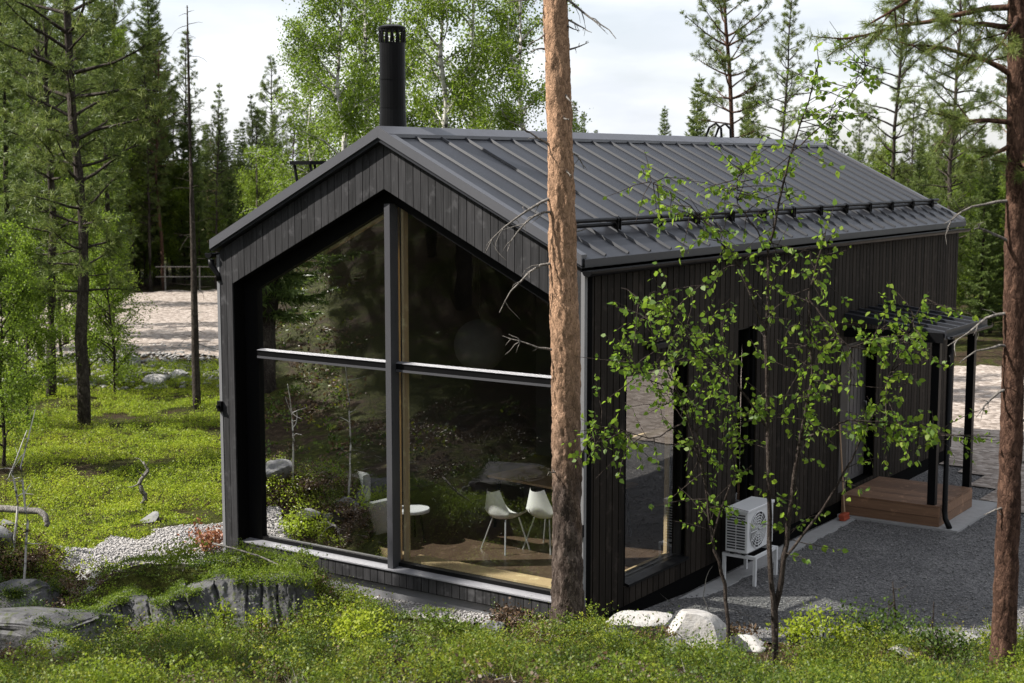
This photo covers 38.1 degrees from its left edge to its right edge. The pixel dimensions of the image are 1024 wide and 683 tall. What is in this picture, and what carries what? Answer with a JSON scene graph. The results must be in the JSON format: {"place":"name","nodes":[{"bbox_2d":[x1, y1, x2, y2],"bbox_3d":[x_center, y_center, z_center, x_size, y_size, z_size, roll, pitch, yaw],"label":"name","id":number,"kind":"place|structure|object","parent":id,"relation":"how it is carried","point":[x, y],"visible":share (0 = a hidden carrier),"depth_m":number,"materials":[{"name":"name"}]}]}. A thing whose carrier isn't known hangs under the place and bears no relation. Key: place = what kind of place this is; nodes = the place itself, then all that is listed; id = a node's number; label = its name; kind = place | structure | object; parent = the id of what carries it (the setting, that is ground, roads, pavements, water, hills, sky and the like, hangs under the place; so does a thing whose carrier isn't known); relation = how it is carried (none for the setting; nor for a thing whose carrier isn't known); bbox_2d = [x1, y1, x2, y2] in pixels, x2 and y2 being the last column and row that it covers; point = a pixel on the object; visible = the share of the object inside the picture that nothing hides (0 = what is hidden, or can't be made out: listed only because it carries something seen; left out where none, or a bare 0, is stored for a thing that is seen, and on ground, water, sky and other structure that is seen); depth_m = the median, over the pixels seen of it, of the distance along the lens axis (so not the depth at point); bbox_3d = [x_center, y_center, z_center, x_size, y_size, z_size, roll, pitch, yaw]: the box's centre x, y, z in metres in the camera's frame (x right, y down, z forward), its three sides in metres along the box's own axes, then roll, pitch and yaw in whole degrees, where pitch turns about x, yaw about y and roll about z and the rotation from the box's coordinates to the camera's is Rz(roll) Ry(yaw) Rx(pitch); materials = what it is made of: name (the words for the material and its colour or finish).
{"place":"outdoors","nodes":[
{"label":"outdoors","id":0,"kind":"place"},
{"bbox_2d":[4,0,1007,168],"label":"sky","id":1,"kind":"structure","parent":0,"point":[626,81],"materials":[{"name":"white"}]},
{"bbox_2d":[0,170,1020,682],"bbox_3d":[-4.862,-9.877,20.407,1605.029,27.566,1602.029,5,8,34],"label":"ground","id":2,"kind":"structure","parent":0,"point":[960,354],"depth_m":26.38,"materials":[{"name":"green plant"}]},
{"bbox_2d":[0,0,45,376],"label":"spruce tree","id":3,"kind":"object","parent":2,"relation":"on","point":[5,200],"visible":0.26,"depth_m":36.66,"materials":[{"name":"green plant"}]},
{"bbox_2d":[0,218,52,466],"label":"birch tree","id":4,"kind":"object","parent":2,"relation":"on","point":[9,393],"visible":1,"depth_m":27.04,"materials":[{"name":"green plant"}]},
{"bbox_2d":[0,542,59,570],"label":"shrub","id":5,"kind":"object","parent":2,"relation":"on","point":[32,556],"visible":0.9,"depth_m":18.56,"materials":[{"name":"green plant"}]},
{"bbox_2d":[0,579,60,607],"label":"mossy rock","id":6,"kind":"object","parent":2,"relation":"on","point":[40,591],"visible":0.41,"depth_m":17.29,"materials":[{"name":"grey stone"}]},
{"bbox_2d":[0,87,66,361],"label":"birch tree","id":7,"kind":"object","parent":2,"relation":"on","point":[38,217],"visible":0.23,"depth_m":39.49,"materials":[{"name":"green plant"}]},
{"bbox_2d":[2,232,79,420],"bbox_3d":[-10.060,-0.076,31.080,2.089,4.382,2.269,-1,7,-10],"label":"birch tree","id":8,"kind":"object","parent":2,"relation":"on","point":[25,252],"visible":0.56,"depth_m":31.09,"materials":[{"name":"green plant"}]},
{"bbox_2d":[0,0,88,362],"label":"pine tree","id":9,"kind":"object","parent":2,"relation":"on","point":[40,48],"visible":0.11,"depth_m":40.29,"materials":[{"name":"green plant"}]},
{"bbox_2d":[14,637,92,660],"bbox_3d":[-4.607,3.252,14.910,0.805,0.452,0.566,-6,9,-41],"label":"mossy rock","id":10,"kind":"object","parent":2,"relation":"on","point":[52,647],"visible":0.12,"depth_m":14.92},
{"bbox_2d":[22,628,91,657],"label":"rock moss","id":11,"kind":"object","parent":10,"relation":"on","point":[62,634],"visible":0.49,"depth_m":14.96,"materials":[{"name":"green plant"}]},
{"bbox_2d":[0,607,114,651],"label":"mossy rock","id":12,"kind":"object","parent":2,"relation":"on","point":[16,626],"visible":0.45,"depth_m":15.43,"materials":[{"name":"grey stone"}]},
{"bbox_2d":[0,594,119,637],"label":"rock moss","id":13,"kind":"object","parent":12,"relation":"on","point":[73,617],"visible":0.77,"depth_m":15.79,"materials":[{"name":"green plant"}]},
{"bbox_2d":[0,0,116,397],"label":"pine tree","id":14,"kind":"object","parent":2,"relation":"on","point":[49,174],"visible":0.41,"depth_m":34.33,"materials":[{"name":"green plant"}]},
{"bbox_2d":[14,0,111,343],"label":"pine tree","id":15,"kind":"object","parent":2,"relation":"on","point":[84,86],"visible":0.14,"depth_m":44.94,"materials":[{"name":"green plant"}]},
{"bbox_2d":[16,146,138,361],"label":"birch tree","id":16,"kind":"object","parent":2,"relation":"on","point":[56,173],"visible":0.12,"depth_m":41.03,"materials":[{"name":"green plant"}]},
{"bbox_2d":[0,0,178,427],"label":"pine tree","id":17,"kind":"object","parent":2,"relation":"on","point":[71,23],"visible":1,"depth_m":31.13,"materials":[{"name":"green plant"}]},
{"bbox_2d":[44,203,152,376],"bbox_3d":[-11.011,-1.171,38.392,2.321,4.868,2.521,4,8,30],"label":"birch tree","id":18,"kind":"object","parent":2,"relation":"on","point":[62,275],"visible":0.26,"depth_m":38.21,"materials":[{"name":"green plant"}]},
{"bbox_2d":[68,0,145,274],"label":"spruce tree","id":19,"kind":"object","parent":2,"relation":"on","point":[129,179],"visible":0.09,"depth_m":63.18,"materials":[{"name":"green plant"}]},
{"bbox_2d":[61,209,158,392],"bbox_3d":[-9.972,-0.805,36.323,2.321,4.868,2.521,-1,7,-6],"label":"birch tree","id":20,"kind":"object","parent":2,"relation":"on","point":[113,351],"visible":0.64,"depth_m":36.14,"materials":[{"name":"green plant"}]},
{"bbox_2d":[2,343,218,390],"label":"road rubble","id":21,"kind":"object","parent":2,"relation":"on","point":[167,354],"visible":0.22,"depth_m":40.78,"materials":[{"name":"gravel"}]},
{"bbox_2d":[0,358,221,576],"bbox_3d":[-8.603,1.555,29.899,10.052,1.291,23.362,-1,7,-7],"label":"lawn grass","id":22,"kind":"structure","parent":2,"relation":"on","point":[90,426],"depth_m":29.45,"materials":[{"name":"green plant"}]},
{"bbox_2d":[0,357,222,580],"bbox_3d":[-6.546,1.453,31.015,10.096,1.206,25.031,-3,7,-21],"label":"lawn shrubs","id":23,"kind":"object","parent":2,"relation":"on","point":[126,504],"visible":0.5,"depth_m":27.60,"materials":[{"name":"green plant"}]},
{"bbox_2d":[84,0,139,335],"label":"spruce tree","id":24,"kind":"object","parent":2,"relation":"on","point":[117,199],"visible":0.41,"depth_m":46.49,"materials":[{"name":"green plant"}]},
{"bbox_2d":[80,23,154,286],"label":"tree","id":25,"kind":"object","parent":2,"relation":"on","point":[117,39],"visible":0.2,"depth_m":63.41,"materials":[{"name":"green plant"}]},
{"bbox_2d":[80,0,158,279],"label":"pine tree","id":26,"kind":"object","parent":2,"relation":"on","point":[114,16],"visible":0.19,"depth_m":65.76,"materials":[{"name":"green plant"}]},
{"bbox_2d":[115,30,155,289],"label":"pine tree","id":27,"kind":"object","parent":2,"relation":"on","point":[137,165],"visible":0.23,"depth_m":64.62,"materials":[{"name":"green plant"}]},
{"bbox_2d":[121,174,165,286],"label":"tree","id":28,"kind":"object","parent":2,"relation":"on","point":[143,255],"visible":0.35,"depth_m":67.15,"materials":[{"name":"green plant"}]},
{"bbox_2d":[125,49,171,291],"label":"spruce tree","id":29,"kind":"object","parent":2,"relation":"on","point":[149,183],"visible":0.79,"depth_m":64.41,"materials":[{"name":"green plant"}]},
{"bbox_2d":[125,0,189,285],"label":"spruce tree","id":30,"kind":"object","parent":2,"relation":"on","point":[149,20],"visible":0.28,"depth_m":66.92,"materials":[{"name":"green plant"}]},
{"bbox_2d":[133,32,184,290],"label":"spruce tree","id":31,"kind":"object","parent":2,"relation":"on","point":[165,76],"visible":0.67,"depth_m":64.58,"materials":[{"name":"green plant"}]},
{"bbox_2d":[152,85,195,283],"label":"pine tree","id":32,"kind":"object","parent":2,"relation":"on","point":[174,279],"visible":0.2,"depth_m":67.96,"materials":[{"name":"green plant"}]},
{"bbox_2d":[136,532,212,563],"bbox_3d":[-4.131,2.613,18.045,0.988,0.482,0.996,-3,7,-24],"label":"shrub","id":33,"kind":"object","parent":2,"relation":"on","point":[183,551],"visible":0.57,"depth_m":18.13,"materials":[{"name":"green plant"}]},
{"bbox_2d":[151,158,214,285],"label":"tree","id":34,"kind":"object","parent":2,"relation":"on","point":[176,196],"visible":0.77,"depth_m":67.13,"materials":[{"name":"green plant"}]},
{"bbox_2d":[167,102,210,285],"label":"spruce tree","id":35,"kind":"object","parent":2,"relation":"on","point":[185,142],"visible":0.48,"depth_m":67.32,"materials":[{"name":"green plant"}]},
{"bbox_2d":[167,29,210,278],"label":"pine tree","id":36,"kind":"object","parent":2,"relation":"on","point":[183,72],"visible":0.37,"depth_m":69.62,"materials":[{"name":"green plant"}]},
{"bbox_2d":[164,5,217,409],"bbox_3d":[-7.124,-2.770,33.287,1.135,9.351,1.222,2,7,14],"label":"dead spruce","id":37,"kind":"object","parent":2,"relation":"on","point":[196,386],"visible":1,"depth_m":33.29,"materials":[{"name":"brown plant"}]},
{"bbox_2d":[187,146,208,288],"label":"spruce tree","id":38,"kind":"object","parent":2,"relation":"on","point":[198,209],"visible":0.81,"depth_m":65.73,"materials":[{"name":"green plant"}]},
{"bbox_2d":[176,518,222,554],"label":"shrub","id":39,"kind":"object","parent":2,"relation":"on","point":[209,538],"visible":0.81,"depth_m":20.95,"materials":[{"name":"red plant"}]},
{"bbox_2d":[98,570,320,629],"bbox_3d":[-3.759,3.061,17.079,3.302,0.839,1.231,0,7,0],"label":"rock ledge","id":40,"kind":"object","parent":2,"relation":"on","point":[240,594],"visible":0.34,"depth_m":16.77,"materials":[{"name":"grey stone"}]},
{"bbox_2d":[52,544,333,616],"bbox_3d":[-3.715,2.817,17.219,3.263,0.822,1.334,0,7,1],"label":"rim moss","id":41,"kind":"object","parent":40,"relation":"on","point":[161,596],"visible":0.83,"depth_m":17.12,"materials":[{"name":"green plant"}]},
{"bbox_2d":[197,83,240,288],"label":"spruce tree","id":42,"kind":"object","parent":2,"relation":"on","point":[213,148],"visible":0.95,"depth_m":63.93,"materials":[{"name":"green plant"}]},
{"bbox_2d":[210,112,233,252],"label":"spruce tree","id":43,"kind":"object","parent":2,"relation":"on","point":[221,144],"visible":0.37,"depth_m":70.07,"materials":[{"name":"green plant"}]},
{"bbox_2d":[232,121,249,222],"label":"spruce tree","id":44,"kind":"object","parent":2,"relation":"on","point":[242,144],"visible":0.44,"depth_m":64.02,"materials":[{"name":"green plant"}]},
{"bbox_2d":[233,108,276,213],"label":"pine tree","id":45,"kind":"object","parent":2,"relation":"on","point":[255,120],"visible":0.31,"depth_m":66.69,"materials":[{"name":"green plant"}]},
{"bbox_2d":[233,145,280,215],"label":"birch tree","id":46,"kind":"object","parent":2,"relation":"on","point":[250,176],"visible":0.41,"depth_m":61.64,"materials":[{"name":"green plant"}]},
{"bbox_2d":[245,55,303,199],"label":"pine tree","id":47,"kind":"object","parent":2,"relation":"on","point":[263,85],"visible":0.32,"depth_m":76.84,"materials":[{"name":"green plant"}]},
{"bbox_2d":[272,85,308,192],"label":"pine tree","id":48,"kind":"object","parent":2,"relation":"on","point":[292,143],"visible":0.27,"depth_m":63.39,"materials":[{"name":"green plant"}]},
{"bbox_2d":[60,522,522,622],"bbox_3d":[-2.586,2.964,19.782,7.700,0.385,4.620,5,8,34],"label":"gravel strip","id":49,"kind":"object","parent":2,"relation":"on","point":[410,606],"visible":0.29,"depth_m":20.68,"materials":[{"name":"gravel"}]},
{"bbox_2d":[56,521,529,622],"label":"crushed stones","id":50,"kind":"object","parent":49,"relation":"on","point":[110,540],"visible":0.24,"depth_m":20.71,"materials":[{"name":"grey gravel"}]},
{"bbox_2d":[237,1,364,216],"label":"birch tree","id":51,"kind":"object","parent":2,"relation":"on","point":[295,105],"visible":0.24,"depth_m":37.65,"materials":[{"name":"green plant"}]},
{"bbox_2d":[253,0,422,187],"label":"birch tree","id":52,"kind":"object","parent":2,"relation":"on","point":[350,121],"visible":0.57,"depth_m":32.27,"materials":[{"name":"green plant"}]},
{"bbox_2d":[310,600,411,652],"bbox_3d":[-1.628,3.034,15.627,1.072,0.466,1.318,0,7,4],"label":"shrub","id":53,"kind":"object","parent":2,"relation":"on","point":[356,624],"visible":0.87,"depth_m":15.66,"materials":[{"name":"green plant"}]},
{"bbox_2d":[295,0,434,166],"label":"birch tree","id":54,"kind":"object","parent":2,"relation":"on","point":[368,46],"visible":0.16,"depth_m":35.15,"materials":[{"name":"green plant"}]},
{"bbox_2d":[331,0,455,151],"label":"birch tree","id":55,"kind":"object","parent":2,"relation":"on","point":[390,22],"visible":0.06,"depth_m":43.43,"materials":[{"name":"green plant"}]},
{"bbox_2d":[355,0,525,135],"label":"birch tree","id":56,"kind":"object","parent":2,"relation":"on","point":[460,75],"visible":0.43,"depth_m":34.22,"materials":[{"name":"green plant"}]},
{"bbox_2d":[412,607,518,641],"bbox_3d":[-0.566,3.017,15.582,1.201,0.403,0.892,5,8,34],"label":"shrub","id":57,"kind":"object","parent":2,"relation":"on","point":[446,625],"visible":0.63,"depth_m":15.57,"materials":[{"name":"green plant"}]},
{"bbox_2d":[405,0,542,129],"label":"birch tree","id":58,"kind":"object","parent":2,"relation":"on","point":[433,46],"visible":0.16,"depth_m":36.47,"materials":[{"name":"green plant"}]},
{"bbox_2d":[0,520,1022,682],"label":"heather","id":59,"kind":"object","parent":2,"relation":"on","point":[63,603],"visible":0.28,"depth_m":14.94,"materials":[{"name":"green plant"}]},
{"bbox_2d":[0,531,1023,682],"bbox_3d":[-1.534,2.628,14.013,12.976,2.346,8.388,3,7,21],"label":"undergrowth","id":60,"kind":"object","parent":2,"relation":"on","point":[15,677],"visible":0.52,"depth_m":13.13,"materials":[{"name":"green plant"}]},
{"bbox_2d":[0,541,1023,682],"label":"moss carpet","id":61,"kind":"object","parent":2,"relation":"on","point":[464,677],"visible":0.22,"depth_m":12.78,"materials":[{"name":"green plant"}]},
{"bbox_2d":[478,597,545,632],"bbox_3d":[-0.016,3.070,16.449,0.638,0.363,0.880,3,8,26],"label":"shrub","id":62,"kind":"object","parent":2,"relation":"on","point":[501,617],"visible":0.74,"depth_m":16.43,"materials":[{"name":"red plant"}]},
{"bbox_2d":[0,534,1023,682],"bbox_3d":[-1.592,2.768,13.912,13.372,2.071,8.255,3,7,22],"label":"bilberry mounds","id":63,"kind":"object","parent":2,"relation":"on","point":[122,666],"visible":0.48,"depth_m":12.81,"materials":[{"name":"green plant"}]},
{"bbox_2d":[460,0,594,132],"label":"birch tree","id":64,"kind":"object","parent":2,"relation":"on","point":[513,69],"visible":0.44,"depth_m":33.18,"materials":[{"name":"green plant"}]},
{"bbox_2d":[485,0,615,636],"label":"pine tree","id":65,"kind":"object","parent":2,"relation":"on","point":[567,539],"visible":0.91,"depth_m":15.40,"materials":[{"name":"brown plant"}]},
{"bbox_2d":[205,24,992,624],"bbox_3d":[2.838,-0.724,23.049,7.565,7.475,13.444,5,8,34],"label":"cabin","id":66,"kind":"object","parent":2,"relation":"on","point":[353,390],"visible":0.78,"depth_m":19.66,"materials":[{"name":"black wood"}]},
{"bbox_2d":[243,192,551,602],"bbox_3d":[-1.364,0.479,18.412,5.120,4.750,0.530,5,8,34],"label":"gable window","id":67,"kind":"structure","parent":66,"relation":"in","point":[312,481],"depth_m":19.00,"materials":[{"name":"black metal"}]},
{"bbox_2d":[454,259,505,369],"bbox_3d":[-0.455,-0.856,20.896,0.740,2.570,0.740,5,8,34],"label":"pendant lamp","id":68,"kind":"object","parent":66,"relation":"hanging from","point":[479,343],"visible":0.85,"depth_m":20.74,"materials":[{"name":"black metal"}]},
{"bbox_2d":[480,490,529,555],"bbox_3d":[-0.106,2.307,19.345,0.510,0.843,0.481,-6,9,-43],"label":"dining chair","id":69,"kind":"object","parent":66,"relation":"on","point":[496,507],"visible":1,"depth_m":19.15,"materials":[{"name":"plastic"}]},
{"bbox_2d":[522,490,552,554],"bbox_3d":[0.444,2.304,19.369,0.481,0.843,0.510,6,9,39],"label":"dining chair","id":70,"kind":"object","parent":66,"relation":"on","point":[539,505],"visible":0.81,"depth_m":19.16,"materials":[{"name":"plastic"}]},
{"bbox_2d":[487,465,638,536],"bbox_3d":[0.682,2.245,20.302,1.900,0.737,0.960,6,9,41],"label":"dining table","id":71,"kind":"object","parent":66,"relation":"on","point":[534,476],"visible":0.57,"depth_m":20.42,"materials":[{"name":"brown wood"}]},
{"bbox_2d":[625,363,688,586],"bbox_3d":[1.697,1.585,18.299,0.330,2.560,1.550,5,8,34],"label":"yard window","id":72,"kind":"structure","parent":66,"relation":"in","point":[673,464],"depth_m":18.90,"materials":[{"name":"black metal"}]},
{"bbox_2d":[735,327,749,502],"bbox_3d":[3.048,1.147,20.275,0.170,2.720,0.500,5,8,34],"label":"slit window","id":73,"kind":"structure","parent":66,"relation":"in","point":[743,333],"depth_m":20.42,"materials":[{"name":"black glass"}]},
{"bbox_2d":[846,339,866,479],"bbox_3d":[5.470,1.107,23.885,0.142,2.300,1.300,5,8,34],"label":"door","id":74,"kind":"structure","parent":66,"relation":"in","point":[855,405],"depth_m":24.06,"materials":[{"name":"metal"}]},
{"bbox_2d":[606,610,671,634],"bbox_3d":[1.387,3.180,16.465,0.810,0.313,0.407,-6,13,-5],"label":"rock","id":75,"kind":"object","parent":2,"relation":"on","point":[639,618],"visible":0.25,"depth_m":16.36,"materials":[{"name":"grey stone"}]},
{"bbox_2d":[562,288,787,650],"bbox_3d":[1.554,1.400,14.067,2.160,3.764,1.102,-1,7,-12],"label":"birch sapling","id":76,"kind":"object","parent":2,"relation":"on","point":[620,443],"visible":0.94,"depth_m":13.88,"materials":[{"name":"green plant"}]},
{"bbox_2d":[663,609,731,651],"bbox_3d":[1.976,3.174,15.831,0.730,0.610,1.269,20,-8,1],"label":"rock","id":77,"kind":"object","parent":2,"relation":"on","point":[696,618],"visible":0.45,"depth_m":15.38,"materials":[{"name":"grey stone"}]},
{"bbox_2d":[684,73,710,136],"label":"spruce tree","id":78,"kind":"object","parent":2,"relation":"on","point":[692,131],"visible":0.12,"depth_m":51.31,"materials":[{"name":"green plant"}]},
{"bbox_2d":[679,0,774,137],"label":"pine tree","id":79,"kind":"object","parent":2,"relation":"on","point":[724,62],"visible":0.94,"depth_m":43.11,"materials":[{"name":"green plant"}]},
{"bbox_2d":[745,0,817,139],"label":"pine tree","id":80,"kind":"object","parent":2,"relation":"on","point":[781,120],"visible":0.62,"depth_m":53.84,"materials":[{"name":"green plant"}]},
{"bbox_2d":[603,21,999,673],"bbox_3d":[2.684,0.218,13.473,3.735,6.138,1.649,1,7,6],"label":"birch sapling","id":81,"kind":"object","parent":2,"relation":"on","point":[859,431],"visible":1,"depth_m":13.36,"materials":[{"name":"green plant"}]},
{"bbox_2d":[589,464,1023,646],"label":"gravel yard","id":82,"kind":"structure","parent":2,"relation":"on","point":[905,593],"depth_m":19.69,"materials":[{"name":"grey gravel"}]},
{"bbox_2d":[722,496,777,586],"bbox_3d":[3.127,2.661,19.731,0.627,1.042,0.824,5,8,34],"label":"heat pump","id":83,"kind":"object","parent":82,"relation":"on","point":[743,541],"visible":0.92,"depth_m":19.43,"materials":[{"name":"white metal"}]},
{"bbox_2d":[782,596,863,650],"bbox_3d":[3.198,3.003,15.479,0.946,0.548,0.750,1,7,12],"label":"shrub","id":84,"kind":"object","parent":2,"relation":"on","point":[807,631],"visible":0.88,"depth_m":15.40,"materials":[{"name":"green plant"}]},
{"bbox_2d":[679,499,996,598],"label":"concrete kerb","id":85,"kind":"structure","parent":2,"relation":"on","point":[977,511],"depth_m":22.30,"materials":[{"name":"grey concrete"}]},
{"bbox_2d":[841,476,971,526],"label":"wooden deck","id":86,"kind":"structure","parent":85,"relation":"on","point":[894,499],"depth_m":23.07,"materials":[{"name":"brown wood"}]},
{"bbox_2d":[824,588,933,652],"bbox_3d":[3.816,2.949,15.352,1.055,0.640,1.058,-1,7,-5],"label":"shrub","id":87,"kind":"object","parent":2,"relation":"on","point":[885,629],"visible":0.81,"depth_m":15.45,"materials":[{"name":"green plant"}]},
{"bbox_2d":[850,0,943,189],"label":"pine tree","id":88,"kind":"object","parent":2,"relation":"on","point":[893,174],"visible":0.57,"depth_m":47.10,"materials":[{"name":"green plant"}]},
{"bbox_2d":[803,0,1023,682],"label":"pine tree","id":89,"kind":"object","parent":2,"relation":"on","point":[1005,584],"visible":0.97,"depth_m":12.47,"materials":[{"name":"brown plant"}]},
{"bbox_2d":[896,99,937,197],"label":"pine tree","id":90,"kind":"object","parent":2,"relation":"on","point":[913,141],"visible":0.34,"depth_m":46.93,"materials":[{"name":"green plant"}]},
{"bbox_2d":[908,140,930,198],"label":"spruce tree","id":91,"kind":"object","parent":2,"relation":"on","point":[917,167],"visible":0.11,"depth_m":44.94,"materials":[{"name":"green plant"}]},
{"bbox_2d":[900,614,975,659],"bbox_3d":[4.226,2.935,14.737,0.701,0.544,0.827,-2,7,-16],"label":"shrub","id":92,"kind":"object","parent":2,"relation":"on","point":[932,642],"visible":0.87,"depth_m":14.67,"materials":[{"name":"green plant"}]},
{"bbox_2d":[903,0,1000,283],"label":"pine tree","id":93,"kind":"object","parent":2,"relation":"on","point":[948,200],"visible":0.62,"depth_m":41.69,"materials":[{"name":"green plant"}]},
{"bbox_2d":[932,103,976,285],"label":"pine tree","id":94,"kind":"object","parent":2,"relation":"on","point":[956,147],"visible":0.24,"depth_m":47.85,"materials":[{"name":"green plant"}]},
{"bbox_2d":[957,148,1002,335],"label":"spruce tree","id":95,"kind":"object","parent":2,"relation":"on","point":[981,284],"visible":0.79,"depth_m":46.95,"materials":[{"name":"green plant"}]},
{"bbox_2d":[968,156,1004,332],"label":"spruce tree","id":96,"kind":"object","parent":2,"relation":"on","point":[996,192],"visible":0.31,"depth_m":48.19,"materials":[{"name":"green plant"}]},
{"bbox_2d":[974,0,1007,189],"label":"pine tree","id":97,"kind":"object","parent":2,"relation":"on","point":[999,128],"visible":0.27,"depth_m":49.44,"materials":[{"name":"green plant"}]},
{"bbox_2d":[986,183,1005,332],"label":"spruce tree","id":98,"kind":"object","parent":2,"relation":"on","point":[1001,274],"visible":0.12,"depth_m":47.31,"materials":[{"name":"green plant"}]},
{"bbox_2d":[0,289,1023,512],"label":"sandy road","id":99,"kind":"structure","parent":0,"point":[169,320],"depth_m":44.19,"materials":[{"name":"beige sand"}]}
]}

